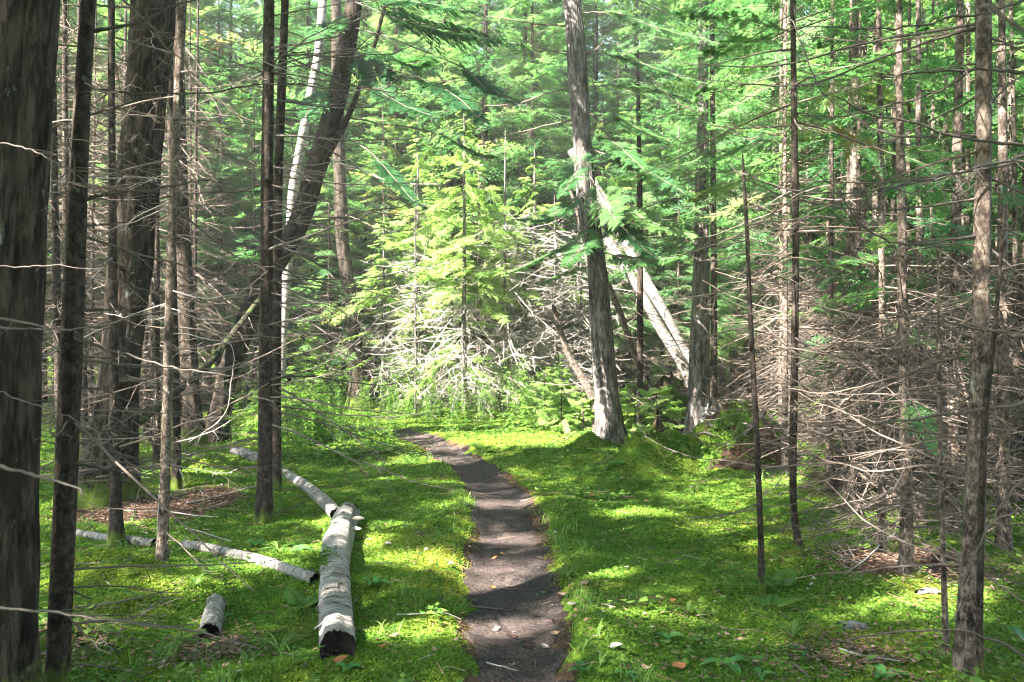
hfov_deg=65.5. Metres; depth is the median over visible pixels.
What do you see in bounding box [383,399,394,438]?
herb plant
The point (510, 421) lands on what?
herb plant
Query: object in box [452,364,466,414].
herb plant
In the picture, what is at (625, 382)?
fir tree
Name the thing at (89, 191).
fir tree
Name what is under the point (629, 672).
lily plant
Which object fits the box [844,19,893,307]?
twiggy conifer
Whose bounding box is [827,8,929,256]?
fir tree
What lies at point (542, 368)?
fir sapling
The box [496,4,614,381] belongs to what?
fir tree
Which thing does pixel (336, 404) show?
herb plant
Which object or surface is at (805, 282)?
twiggy conifer
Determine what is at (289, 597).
plant
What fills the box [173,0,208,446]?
cedar tree
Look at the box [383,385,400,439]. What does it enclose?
herb plant
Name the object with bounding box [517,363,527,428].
herb plant
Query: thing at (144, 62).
cedar tree
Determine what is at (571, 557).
sedge tuft
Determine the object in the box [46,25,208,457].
bare conifer
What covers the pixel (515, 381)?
herb plant
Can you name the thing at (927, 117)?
slender conifer
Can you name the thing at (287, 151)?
young conifer
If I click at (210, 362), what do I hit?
fallen pole
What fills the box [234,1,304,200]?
fir tree
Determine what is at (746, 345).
fir tree
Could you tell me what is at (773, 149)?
slender conifer
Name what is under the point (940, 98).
slender conifer
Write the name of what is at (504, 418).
herb plant
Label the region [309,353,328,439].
herb plant
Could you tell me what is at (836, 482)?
root mound
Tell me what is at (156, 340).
bare conifer
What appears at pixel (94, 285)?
bare conifer
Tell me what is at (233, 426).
herb plant
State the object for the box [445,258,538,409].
dead fir
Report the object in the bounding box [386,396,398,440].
herb plant
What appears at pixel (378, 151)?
slender conifer
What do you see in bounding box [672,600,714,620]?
sedge tuft
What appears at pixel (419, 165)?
fir tree
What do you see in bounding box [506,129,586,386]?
young conifer
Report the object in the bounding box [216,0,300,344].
fir tree
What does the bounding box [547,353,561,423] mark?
herb plant
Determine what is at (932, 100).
twiggy conifer
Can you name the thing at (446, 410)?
herb plant
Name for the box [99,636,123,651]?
stick
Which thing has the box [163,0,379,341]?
fir tree
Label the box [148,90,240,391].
young conifer
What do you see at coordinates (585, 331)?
fir sapling
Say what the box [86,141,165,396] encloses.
young conifer
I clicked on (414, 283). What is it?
dead fir
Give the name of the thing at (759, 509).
dead sapling
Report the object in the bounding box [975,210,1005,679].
sapling
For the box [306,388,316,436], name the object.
herb plant
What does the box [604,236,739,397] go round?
birch tree
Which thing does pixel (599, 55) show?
fir tree
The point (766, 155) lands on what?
slender conifer
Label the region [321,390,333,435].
herb plant
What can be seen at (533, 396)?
fir sapling
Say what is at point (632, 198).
young conifer
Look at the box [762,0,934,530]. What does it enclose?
twiggy conifer
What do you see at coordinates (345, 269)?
cedar tree
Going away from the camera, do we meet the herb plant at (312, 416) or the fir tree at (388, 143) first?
the herb plant at (312, 416)
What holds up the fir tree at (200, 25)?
on the ground at (642, 465)
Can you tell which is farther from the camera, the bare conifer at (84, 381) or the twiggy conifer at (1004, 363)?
the bare conifer at (84, 381)
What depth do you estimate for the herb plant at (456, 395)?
16.15 m
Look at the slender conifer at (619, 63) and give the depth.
20.69 m
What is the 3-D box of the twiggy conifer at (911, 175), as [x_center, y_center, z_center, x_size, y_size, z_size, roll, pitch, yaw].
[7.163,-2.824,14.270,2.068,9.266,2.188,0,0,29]
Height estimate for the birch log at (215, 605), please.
0.126 m
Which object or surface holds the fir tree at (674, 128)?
on the ground at (642, 465)
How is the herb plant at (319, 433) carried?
on the ground at (642, 465)
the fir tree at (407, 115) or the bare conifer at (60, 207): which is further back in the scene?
the fir tree at (407, 115)
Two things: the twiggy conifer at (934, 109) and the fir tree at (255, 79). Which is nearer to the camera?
the twiggy conifer at (934, 109)
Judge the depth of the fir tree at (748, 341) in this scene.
26.45 m
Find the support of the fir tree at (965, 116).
on the ground at (642, 465)
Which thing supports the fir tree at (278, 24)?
on the ground at (642, 465)
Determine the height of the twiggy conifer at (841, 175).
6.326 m
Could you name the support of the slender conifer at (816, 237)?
on the ground at (642, 465)
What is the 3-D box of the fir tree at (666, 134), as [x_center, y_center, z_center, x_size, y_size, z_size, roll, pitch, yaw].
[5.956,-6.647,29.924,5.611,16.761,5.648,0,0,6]
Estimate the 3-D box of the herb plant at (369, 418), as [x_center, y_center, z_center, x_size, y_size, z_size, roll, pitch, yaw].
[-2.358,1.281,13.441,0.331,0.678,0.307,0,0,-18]
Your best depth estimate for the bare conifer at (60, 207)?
17.54 m
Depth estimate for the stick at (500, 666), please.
3.90 m
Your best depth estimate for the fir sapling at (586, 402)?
13.03 m
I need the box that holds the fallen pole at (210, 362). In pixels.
[139,294,284,427]
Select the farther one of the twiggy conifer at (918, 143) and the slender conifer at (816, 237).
the slender conifer at (816, 237)
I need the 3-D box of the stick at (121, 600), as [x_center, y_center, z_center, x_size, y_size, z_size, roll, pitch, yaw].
[-2.269,1.511,4.730,0.561,0.079,0.181,0,0,-39]
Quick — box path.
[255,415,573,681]
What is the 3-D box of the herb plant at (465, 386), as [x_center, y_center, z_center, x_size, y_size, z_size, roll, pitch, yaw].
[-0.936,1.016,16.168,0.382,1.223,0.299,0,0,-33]
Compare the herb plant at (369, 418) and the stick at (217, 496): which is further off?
the herb plant at (369, 418)
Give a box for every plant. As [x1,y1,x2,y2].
[221,371,235,434]
[221,407,240,441]
[238,395,255,443]
[246,384,255,432]
[246,539,265,545]
[248,389,257,430]
[281,380,294,445]
[281,398,295,451]
[281,410,288,449]
[281,412,292,460]
[283,387,300,460]
[283,589,318,612]
[284,365,303,426]
[286,401,307,450]
[286,425,298,458]
[289,544,312,552]
[290,363,313,463]
[292,403,308,457]
[292,410,301,463]
[297,363,310,442]
[299,422,310,462]
[301,380,314,435]
[303,404,318,443]
[306,366,318,429]
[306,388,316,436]
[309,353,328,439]
[309,389,323,436]
[310,389,331,464]
[310,403,328,434]
[314,355,329,428]
[315,395,327,436]
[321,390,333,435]
[323,361,333,429]
[324,372,351,432]
[326,354,337,419]
[329,357,354,442]
[330,378,343,441]
[331,357,345,425]
[333,389,341,433]
[334,662,361,671]
[335,394,351,439]
[339,362,351,425]
[350,405,363,433]
[352,375,366,431]
[353,381,365,430]
[354,403,369,442]
[355,379,370,427]
[358,384,371,431]
[358,400,378,435]
[360,384,371,430]
[360,576,390,585]
[362,397,379,434]
[366,402,376,438]
[369,357,389,431]
[372,380,388,437]
[375,383,389,434]
[381,367,397,441]
[381,372,399,433]
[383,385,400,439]
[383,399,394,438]
[386,352,398,410]
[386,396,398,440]
[397,353,415,411]
[400,393,410,419]
[404,355,415,418]
[415,371,428,411]
[416,375,425,419]
[421,372,429,420]
[425,395,435,420]
[429,374,441,419]
[439,389,456,419]
[441,370,455,418]
[444,383,456,432]
[451,366,464,418]
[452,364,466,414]
[453,382,465,415]
[457,361,471,411]
[458,383,471,423]
[468,376,483,423]
[472,388,482,432]
[478,387,487,422]
[481,381,495,431]
[488,379,497,417]
[497,398,508,432]
[501,359,516,417]
[502,395,523,431]
[505,404,517,432]
[506,381,518,420]
[507,357,525,411]
[511,394,523,428]
[517,362,530,425]
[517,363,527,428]
[524,382,533,427]
[532,367,553,426]
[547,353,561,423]
[567,660,591,671]
[607,460,624,465]
[614,669,636,678]
[624,390,636,429]
[654,632,683,639]
[699,655,748,673]
[739,568,798,591]
[745,593,808,608]
[751,667,777,680]
[786,643,813,655]
[874,664,910,677]
[1002,626,1023,639]
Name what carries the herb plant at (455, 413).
on the ground at (642, 465)
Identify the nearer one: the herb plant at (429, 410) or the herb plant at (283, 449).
the herb plant at (283, 449)
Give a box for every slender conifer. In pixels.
[43,0,120,397]
[49,42,106,388]
[58,0,166,400]
[88,46,162,388]
[165,46,229,397]
[284,77,322,396]
[304,110,363,399]
[348,79,414,388]
[349,100,391,393]
[398,117,421,380]
[414,71,471,394]
[428,151,477,397]
[436,68,508,396]
[502,136,542,376]
[508,50,569,393]
[536,81,603,388]
[541,0,604,389]
[566,68,633,374]
[580,32,658,401]
[616,77,657,393]
[649,72,710,382]
[680,69,735,391]
[680,218,746,389]
[681,75,754,396]
[692,0,906,479]
[700,0,847,423]
[710,140,752,398]
[717,34,763,404]
[718,0,826,411]
[718,11,777,404]
[743,128,799,403]
[753,0,890,371]
[764,52,844,387]
[772,0,974,442]
[799,66,844,296]
[844,32,913,220]
[867,0,973,404]
[884,7,949,255]
[889,0,993,269]
[890,12,972,243]
[912,0,972,227]
[923,0,1023,446]
[923,0,1023,449]
[927,1,1023,294]
[942,0,1023,261]
[1016,90,1023,135]
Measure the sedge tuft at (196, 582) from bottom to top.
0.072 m
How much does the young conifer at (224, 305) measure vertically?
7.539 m
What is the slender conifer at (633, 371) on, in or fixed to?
on the ground at (642, 465)
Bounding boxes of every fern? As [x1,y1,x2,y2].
[335,449,366,456]
[364,442,399,450]
[466,442,494,449]
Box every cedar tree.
[0,0,260,681]
[42,0,257,510]
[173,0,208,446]
[284,0,395,410]
[479,0,732,446]
[601,0,805,435]
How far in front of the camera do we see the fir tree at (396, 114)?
20.39 m
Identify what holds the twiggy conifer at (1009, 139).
on the ground at (642, 465)
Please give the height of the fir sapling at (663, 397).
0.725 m
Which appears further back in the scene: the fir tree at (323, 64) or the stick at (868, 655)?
the fir tree at (323, 64)
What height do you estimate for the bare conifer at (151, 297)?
7.334 m
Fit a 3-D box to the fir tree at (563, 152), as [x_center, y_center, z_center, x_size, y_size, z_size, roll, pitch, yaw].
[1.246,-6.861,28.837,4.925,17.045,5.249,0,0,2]
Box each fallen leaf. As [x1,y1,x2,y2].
[332,655,347,661]
[549,631,558,634]
[579,580,588,585]
[608,642,622,646]
[672,662,686,668]
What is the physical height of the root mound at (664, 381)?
1.135 m
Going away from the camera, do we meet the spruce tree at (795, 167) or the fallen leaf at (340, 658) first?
the fallen leaf at (340, 658)
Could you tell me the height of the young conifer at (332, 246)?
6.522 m
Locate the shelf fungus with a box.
[352,516,364,519]
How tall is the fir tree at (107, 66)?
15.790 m
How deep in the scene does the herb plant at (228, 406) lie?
12.27 m
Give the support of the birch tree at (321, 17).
on the ground at (642, 465)
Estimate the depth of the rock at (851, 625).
4.31 m
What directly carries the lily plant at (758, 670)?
on the ground at (642, 465)
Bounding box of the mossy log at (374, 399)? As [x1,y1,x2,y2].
[372,384,437,402]
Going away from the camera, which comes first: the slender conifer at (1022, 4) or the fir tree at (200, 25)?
the slender conifer at (1022, 4)
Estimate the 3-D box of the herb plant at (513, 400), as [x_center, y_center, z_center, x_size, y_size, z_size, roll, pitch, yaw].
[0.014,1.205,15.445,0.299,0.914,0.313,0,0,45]
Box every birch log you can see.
[76,528,156,546]
[180,539,319,583]
[197,592,225,640]
[229,447,257,461]
[282,468,338,517]
[314,502,359,659]
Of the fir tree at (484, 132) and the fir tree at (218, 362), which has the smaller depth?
the fir tree at (484, 132)
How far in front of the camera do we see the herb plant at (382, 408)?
12.80 m
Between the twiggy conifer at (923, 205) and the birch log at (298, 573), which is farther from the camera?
the twiggy conifer at (923, 205)
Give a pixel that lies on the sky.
(102, 0)
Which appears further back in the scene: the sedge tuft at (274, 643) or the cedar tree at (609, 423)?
the cedar tree at (609, 423)
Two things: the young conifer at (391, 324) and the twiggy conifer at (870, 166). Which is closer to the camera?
the twiggy conifer at (870, 166)
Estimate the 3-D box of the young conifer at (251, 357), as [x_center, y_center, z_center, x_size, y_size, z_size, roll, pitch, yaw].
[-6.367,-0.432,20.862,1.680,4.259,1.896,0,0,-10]
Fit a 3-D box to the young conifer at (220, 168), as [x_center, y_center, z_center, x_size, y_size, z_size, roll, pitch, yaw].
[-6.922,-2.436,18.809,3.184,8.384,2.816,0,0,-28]
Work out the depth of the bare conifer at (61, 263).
16.93 m
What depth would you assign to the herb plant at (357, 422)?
12.14 m
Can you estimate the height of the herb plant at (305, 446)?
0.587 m
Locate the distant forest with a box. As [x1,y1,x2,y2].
[49,83,801,356]
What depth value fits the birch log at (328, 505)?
7.93 m
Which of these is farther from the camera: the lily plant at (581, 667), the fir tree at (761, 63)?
the fir tree at (761, 63)
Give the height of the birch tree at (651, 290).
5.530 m
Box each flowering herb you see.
[390,383,400,426]
[424,376,437,424]
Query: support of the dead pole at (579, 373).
on the ground at (642, 465)
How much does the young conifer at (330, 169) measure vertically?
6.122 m
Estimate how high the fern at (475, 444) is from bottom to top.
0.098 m
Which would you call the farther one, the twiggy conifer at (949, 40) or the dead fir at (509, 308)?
the dead fir at (509, 308)
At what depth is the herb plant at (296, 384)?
13.33 m
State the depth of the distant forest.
40.68 m
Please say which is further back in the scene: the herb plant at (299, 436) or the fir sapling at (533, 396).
the fir sapling at (533, 396)
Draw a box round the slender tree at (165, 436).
[41,0,316,581]
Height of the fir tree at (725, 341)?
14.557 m
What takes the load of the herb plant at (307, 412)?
on the ground at (642, 465)
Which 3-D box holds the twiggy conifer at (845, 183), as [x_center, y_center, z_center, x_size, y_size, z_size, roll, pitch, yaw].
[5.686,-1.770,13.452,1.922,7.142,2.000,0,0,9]
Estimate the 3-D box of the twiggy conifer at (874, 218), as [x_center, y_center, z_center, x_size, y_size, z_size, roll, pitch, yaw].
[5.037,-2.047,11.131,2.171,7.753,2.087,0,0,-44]
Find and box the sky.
[75,0,808,124]
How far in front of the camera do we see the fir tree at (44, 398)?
20.29 m
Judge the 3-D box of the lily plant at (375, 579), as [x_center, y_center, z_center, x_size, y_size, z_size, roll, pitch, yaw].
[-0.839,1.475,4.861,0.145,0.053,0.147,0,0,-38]
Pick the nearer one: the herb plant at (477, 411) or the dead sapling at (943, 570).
the dead sapling at (943, 570)
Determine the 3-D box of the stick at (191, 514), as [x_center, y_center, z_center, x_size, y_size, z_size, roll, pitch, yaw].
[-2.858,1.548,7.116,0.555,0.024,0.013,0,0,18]
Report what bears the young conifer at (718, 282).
on the ground at (642, 465)
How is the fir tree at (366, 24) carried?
on the ground at (642, 465)
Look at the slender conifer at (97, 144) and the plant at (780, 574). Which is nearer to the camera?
the plant at (780, 574)
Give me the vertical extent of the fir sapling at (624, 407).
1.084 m
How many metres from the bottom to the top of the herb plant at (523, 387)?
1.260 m
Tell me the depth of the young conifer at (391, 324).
22.43 m
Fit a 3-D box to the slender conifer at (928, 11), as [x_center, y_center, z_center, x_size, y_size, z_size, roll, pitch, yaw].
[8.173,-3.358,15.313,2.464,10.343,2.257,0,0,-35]
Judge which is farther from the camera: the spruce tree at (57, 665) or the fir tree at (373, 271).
the fir tree at (373, 271)
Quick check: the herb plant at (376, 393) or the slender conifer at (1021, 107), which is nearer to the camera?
the slender conifer at (1021, 107)
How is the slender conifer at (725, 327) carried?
on the ground at (642, 465)
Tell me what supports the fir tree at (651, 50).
on the ground at (642, 465)
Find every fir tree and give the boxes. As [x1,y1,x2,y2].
[42,0,123,390]
[42,1,117,376]
[42,1,119,402]
[47,7,106,372]
[61,0,249,395]
[62,0,164,315]
[92,0,107,290]
[92,1,202,389]
[103,1,245,358]
[161,0,260,387]
[161,0,324,378]
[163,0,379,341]
[163,13,232,324]
[185,4,252,389]
[197,4,255,382]
[203,0,406,396]
[210,0,285,370]
[214,0,347,389]
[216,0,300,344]
[225,0,357,395]
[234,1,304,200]
[258,14,379,388]
[284,0,451,377]
[286,1,420,384]
[304,5,422,390]
[312,0,374,392]
[315,0,465,387]
[331,214,432,412]
[333,115,495,409]
[346,6,433,376]
[346,17,429,382]
[354,0,541,401]
[355,5,456,383]
[356,0,475,397]
[362,151,500,405]
[376,20,435,315]
[377,0,540,327]
[390,104,553,421]
[391,0,572,405]
[404,3,490,339]
[404,144,543,415]
[406,0,519,394]
[420,0,621,399]
[421,0,553,382]
[456,0,601,403]
[472,151,590,412]
[475,3,563,348]
[477,4,552,360]
[490,0,629,393]
[491,20,563,348]
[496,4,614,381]
[498,0,692,388]
[507,2,592,356]
[516,2,658,369]
[537,0,695,392]
[558,0,683,390]
[568,19,611,160]
[589,0,676,386]
[599,2,682,375]
[619,0,737,380]
[628,0,753,376]
[636,0,753,343]
[639,0,676,375]
[650,0,766,395]
[651,1,801,393]
[655,44,691,350]
[658,0,776,390]
[662,0,834,409]
[663,0,953,364]
[677,0,871,338]
[717,5,801,401]
[727,11,777,388]
[747,0,972,243]
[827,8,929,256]
[884,0,1023,294]
[912,0,1023,260]
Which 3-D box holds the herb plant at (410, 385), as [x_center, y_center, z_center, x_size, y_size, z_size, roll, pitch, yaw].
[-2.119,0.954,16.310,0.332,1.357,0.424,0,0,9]
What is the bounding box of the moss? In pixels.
[38,409,1023,681]
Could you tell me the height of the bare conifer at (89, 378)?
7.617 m
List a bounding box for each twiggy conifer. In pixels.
[719,0,823,434]
[725,0,996,522]
[726,65,805,413]
[730,19,815,411]
[736,0,927,495]
[736,63,817,412]
[739,0,962,500]
[745,0,888,445]
[748,96,825,442]
[756,0,1023,557]
[758,15,825,400]
[760,3,889,443]
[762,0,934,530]
[765,36,935,436]
[767,0,1023,578]
[777,44,871,427]
[786,0,1023,543]
[788,11,924,439]
[799,12,924,451]
[800,31,871,407]
[806,0,995,481]
[809,0,1023,522]
[815,46,933,364]
[834,0,972,459]
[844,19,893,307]
[861,2,947,434]
[866,0,1023,550]
[866,61,925,433]
[867,0,944,440]
[867,0,994,423]
[877,0,993,463]
[885,9,934,412]
[889,0,1021,488]
[891,33,1023,506]
[895,2,1020,457]
[910,0,1023,476]
[910,17,995,471]
[910,54,1021,464]
[911,70,943,423]
[912,78,971,394]
[913,2,951,412]
[923,60,973,292]
[926,0,1023,500]
[929,0,1021,486]
[943,159,1023,485]
[991,7,1020,290]
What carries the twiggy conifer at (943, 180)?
on the ground at (642, 465)
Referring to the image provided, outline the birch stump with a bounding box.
[698,398,719,422]
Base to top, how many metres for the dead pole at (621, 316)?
4.635 m
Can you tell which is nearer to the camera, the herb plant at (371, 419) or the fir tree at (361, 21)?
the herb plant at (371, 419)
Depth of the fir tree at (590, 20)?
21.05 m
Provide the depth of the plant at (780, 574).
5.08 m
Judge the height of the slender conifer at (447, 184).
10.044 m
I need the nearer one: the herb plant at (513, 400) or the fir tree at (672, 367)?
the herb plant at (513, 400)
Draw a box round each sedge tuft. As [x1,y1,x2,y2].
[173,573,219,588]
[239,631,313,653]
[260,541,292,554]
[537,530,570,541]
[542,563,588,582]
[556,550,586,563]
[597,492,615,499]
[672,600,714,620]
[756,618,816,643]
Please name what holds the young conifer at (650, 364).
on the ground at (642, 465)
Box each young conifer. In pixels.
[43,133,107,385]
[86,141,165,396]
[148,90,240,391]
[148,134,232,383]
[160,60,260,386]
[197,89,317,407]
[198,104,308,403]
[202,156,260,394]
[237,123,345,404]
[240,255,291,377]
[257,208,322,400]
[286,162,381,400]
[289,153,380,400]
[323,143,402,378]
[367,201,436,385]
[375,174,445,390]
[411,208,485,409]
[456,242,516,393]
[501,273,552,381]
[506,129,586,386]
[552,231,588,376]
[553,163,659,379]
[566,118,636,377]
[575,96,676,401]
[585,108,692,384]
[615,126,691,384]
[620,190,684,382]
[647,213,691,378]
[666,115,770,391]
[680,183,742,379]
[723,244,775,386]
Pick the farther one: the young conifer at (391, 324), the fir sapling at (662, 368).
the young conifer at (391, 324)
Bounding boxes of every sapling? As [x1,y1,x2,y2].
[233,367,257,408]
[239,372,296,431]
[281,401,309,442]
[285,322,328,402]
[292,379,336,433]
[367,338,388,391]
[372,332,413,404]
[485,387,513,416]
[517,363,559,410]
[517,369,572,427]
[541,381,583,434]
[542,369,584,414]
[555,391,591,427]
[562,398,594,435]
[570,329,593,403]
[618,386,633,412]
[619,378,652,430]
[621,423,654,439]
[632,387,687,439]
[633,154,919,595]
[651,341,684,386]
[806,244,1023,653]
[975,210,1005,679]
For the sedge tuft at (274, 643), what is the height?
0.078 m
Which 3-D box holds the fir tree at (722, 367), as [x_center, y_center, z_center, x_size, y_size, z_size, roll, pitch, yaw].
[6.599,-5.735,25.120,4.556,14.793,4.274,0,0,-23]
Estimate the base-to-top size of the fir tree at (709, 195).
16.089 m
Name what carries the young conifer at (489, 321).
on the ground at (642, 465)
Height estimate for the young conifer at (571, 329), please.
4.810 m
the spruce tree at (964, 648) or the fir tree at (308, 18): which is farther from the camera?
the fir tree at (308, 18)
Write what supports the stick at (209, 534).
on the ground at (642, 465)
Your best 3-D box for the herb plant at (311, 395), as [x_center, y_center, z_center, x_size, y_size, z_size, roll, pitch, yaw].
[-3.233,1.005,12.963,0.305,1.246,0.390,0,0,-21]
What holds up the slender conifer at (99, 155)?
on the ground at (642, 465)
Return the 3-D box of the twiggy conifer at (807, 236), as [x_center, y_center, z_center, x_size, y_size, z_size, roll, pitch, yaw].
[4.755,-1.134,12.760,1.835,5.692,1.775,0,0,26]
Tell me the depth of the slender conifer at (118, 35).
16.77 m
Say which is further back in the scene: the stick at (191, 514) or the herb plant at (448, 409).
the herb plant at (448, 409)
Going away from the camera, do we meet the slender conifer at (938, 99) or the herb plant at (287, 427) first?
the herb plant at (287, 427)
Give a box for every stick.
[41,560,106,565]
[74,588,174,607]
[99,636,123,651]
[170,511,216,516]
[185,485,256,503]
[185,528,231,541]
[191,495,255,511]
[195,642,251,655]
[396,611,459,618]
[469,605,510,610]
[486,662,518,670]
[695,613,760,630]
[791,662,812,678]
[832,529,918,574]
[838,648,899,660]
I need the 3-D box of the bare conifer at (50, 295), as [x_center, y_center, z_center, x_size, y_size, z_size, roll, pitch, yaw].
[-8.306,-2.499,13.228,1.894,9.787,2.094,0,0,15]
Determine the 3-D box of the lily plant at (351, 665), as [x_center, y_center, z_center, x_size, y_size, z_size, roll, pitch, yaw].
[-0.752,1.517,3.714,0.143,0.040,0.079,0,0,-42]
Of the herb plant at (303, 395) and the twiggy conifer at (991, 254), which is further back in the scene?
the herb plant at (303, 395)
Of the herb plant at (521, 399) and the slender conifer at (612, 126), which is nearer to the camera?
the herb plant at (521, 399)
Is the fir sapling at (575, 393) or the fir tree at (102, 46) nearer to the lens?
the fir sapling at (575, 393)
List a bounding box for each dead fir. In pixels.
[330,204,438,406]
[355,195,471,418]
[431,131,575,422]
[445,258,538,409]
[458,227,553,409]
[459,211,588,416]
[482,192,632,412]
[506,188,613,395]
[516,256,647,414]
[520,222,633,411]
[546,279,627,395]
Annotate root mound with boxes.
[635,372,687,433]
[678,392,800,470]
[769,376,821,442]
[787,429,914,486]
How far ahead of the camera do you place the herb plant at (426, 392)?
15.98 m
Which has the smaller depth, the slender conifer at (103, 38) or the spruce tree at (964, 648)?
the spruce tree at (964, 648)
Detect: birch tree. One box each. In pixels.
[281,0,326,408]
[549,148,735,408]
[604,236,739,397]
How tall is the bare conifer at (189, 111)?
11.481 m
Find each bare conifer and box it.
[41,0,168,452]
[41,5,159,483]
[41,46,89,430]
[41,94,99,435]
[42,0,160,423]
[42,0,164,424]
[42,3,140,436]
[42,93,62,420]
[42,126,61,410]
[43,0,107,382]
[43,75,116,403]
[44,147,106,418]
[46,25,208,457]
[50,40,120,394]
[52,0,192,388]
[52,1,167,378]
[60,1,258,464]
[69,64,225,449]
[86,79,212,442]
[94,26,255,441]
[139,0,259,418]
[153,0,238,413]
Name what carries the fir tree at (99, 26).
on the ground at (642, 465)
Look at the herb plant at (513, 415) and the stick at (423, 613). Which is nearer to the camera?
the stick at (423, 613)
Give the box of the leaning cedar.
[146,0,538,441]
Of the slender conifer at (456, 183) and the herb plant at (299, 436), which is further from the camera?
the slender conifer at (456, 183)
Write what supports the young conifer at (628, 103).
on the ground at (642, 465)
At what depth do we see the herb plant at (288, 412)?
11.97 m
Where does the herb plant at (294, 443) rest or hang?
on the ground at (642, 465)
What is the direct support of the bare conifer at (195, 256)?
on the ground at (642, 465)
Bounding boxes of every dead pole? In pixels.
[552,304,594,428]
[567,183,648,390]
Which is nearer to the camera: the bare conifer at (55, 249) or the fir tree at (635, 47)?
the bare conifer at (55, 249)
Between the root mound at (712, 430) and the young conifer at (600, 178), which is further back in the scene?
the young conifer at (600, 178)
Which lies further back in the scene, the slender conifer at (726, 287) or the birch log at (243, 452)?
the slender conifer at (726, 287)
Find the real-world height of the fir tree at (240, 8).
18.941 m
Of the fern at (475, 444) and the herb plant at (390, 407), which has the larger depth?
the herb plant at (390, 407)
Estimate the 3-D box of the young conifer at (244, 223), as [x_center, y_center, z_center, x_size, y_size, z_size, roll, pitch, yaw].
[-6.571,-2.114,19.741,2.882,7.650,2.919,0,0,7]
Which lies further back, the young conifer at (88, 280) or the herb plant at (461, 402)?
the young conifer at (88, 280)
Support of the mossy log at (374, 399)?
on the ground at (642, 465)
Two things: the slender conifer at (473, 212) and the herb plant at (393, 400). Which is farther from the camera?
the slender conifer at (473, 212)
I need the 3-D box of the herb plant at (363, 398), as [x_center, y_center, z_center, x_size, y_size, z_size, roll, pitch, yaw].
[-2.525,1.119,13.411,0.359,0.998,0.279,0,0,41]
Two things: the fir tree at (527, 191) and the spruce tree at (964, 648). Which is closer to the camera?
the spruce tree at (964, 648)
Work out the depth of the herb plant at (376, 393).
13.36 m
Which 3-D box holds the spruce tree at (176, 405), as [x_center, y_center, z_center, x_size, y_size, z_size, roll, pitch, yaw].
[-3.478,-2.854,8.495,1.945,9.093,2.085,0,0,-38]
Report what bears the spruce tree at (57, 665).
on the ground at (642, 465)
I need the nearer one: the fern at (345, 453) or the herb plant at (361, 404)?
the fern at (345, 453)
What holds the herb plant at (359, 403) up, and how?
on the ground at (642, 465)
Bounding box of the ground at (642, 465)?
[38,327,1023,681]
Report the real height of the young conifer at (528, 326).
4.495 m
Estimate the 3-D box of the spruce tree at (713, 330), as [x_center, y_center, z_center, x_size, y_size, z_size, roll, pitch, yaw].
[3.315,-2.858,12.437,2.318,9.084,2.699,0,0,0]
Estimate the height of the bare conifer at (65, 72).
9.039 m
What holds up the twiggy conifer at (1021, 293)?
on the ground at (642, 465)
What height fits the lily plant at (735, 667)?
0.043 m
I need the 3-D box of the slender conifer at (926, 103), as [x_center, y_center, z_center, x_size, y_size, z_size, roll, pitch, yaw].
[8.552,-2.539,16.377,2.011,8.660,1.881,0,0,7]
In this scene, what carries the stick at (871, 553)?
on the ground at (642, 465)
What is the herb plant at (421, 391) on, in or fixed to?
on the ground at (642, 465)
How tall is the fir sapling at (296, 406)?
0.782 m
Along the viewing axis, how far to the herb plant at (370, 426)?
12.46 m
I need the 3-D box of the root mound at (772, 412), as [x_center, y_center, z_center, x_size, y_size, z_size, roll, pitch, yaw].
[4.921,1.034,12.816,1.763,1.200,1.330,0,0,15]
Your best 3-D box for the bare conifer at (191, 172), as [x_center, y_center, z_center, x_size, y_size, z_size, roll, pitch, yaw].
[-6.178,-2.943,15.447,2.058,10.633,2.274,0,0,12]
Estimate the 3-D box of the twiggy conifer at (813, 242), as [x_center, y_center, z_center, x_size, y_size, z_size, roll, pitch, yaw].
[4.511,-2.463,10.375,2.000,8.468,1.890,0,0,34]
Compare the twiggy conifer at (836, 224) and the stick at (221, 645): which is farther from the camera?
the twiggy conifer at (836, 224)
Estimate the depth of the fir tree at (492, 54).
21.99 m
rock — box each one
[837,621,870,630]
[913,587,940,594]
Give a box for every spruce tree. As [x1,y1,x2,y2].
[30,0,326,681]
[40,0,316,546]
[83,59,260,489]
[92,0,467,524]
[121,0,441,491]
[591,49,689,424]
[613,0,973,556]
[652,0,778,411]
[674,0,1023,677]
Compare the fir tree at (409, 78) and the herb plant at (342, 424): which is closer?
the herb plant at (342, 424)
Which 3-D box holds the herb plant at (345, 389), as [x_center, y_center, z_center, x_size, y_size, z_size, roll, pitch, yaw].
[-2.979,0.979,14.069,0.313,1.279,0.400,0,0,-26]
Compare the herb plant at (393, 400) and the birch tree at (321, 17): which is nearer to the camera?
the herb plant at (393, 400)
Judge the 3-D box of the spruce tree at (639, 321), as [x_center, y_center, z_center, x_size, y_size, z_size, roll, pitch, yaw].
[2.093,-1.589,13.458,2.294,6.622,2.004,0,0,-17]
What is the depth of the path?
5.34 m
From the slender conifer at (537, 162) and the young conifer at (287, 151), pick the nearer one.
the young conifer at (287, 151)

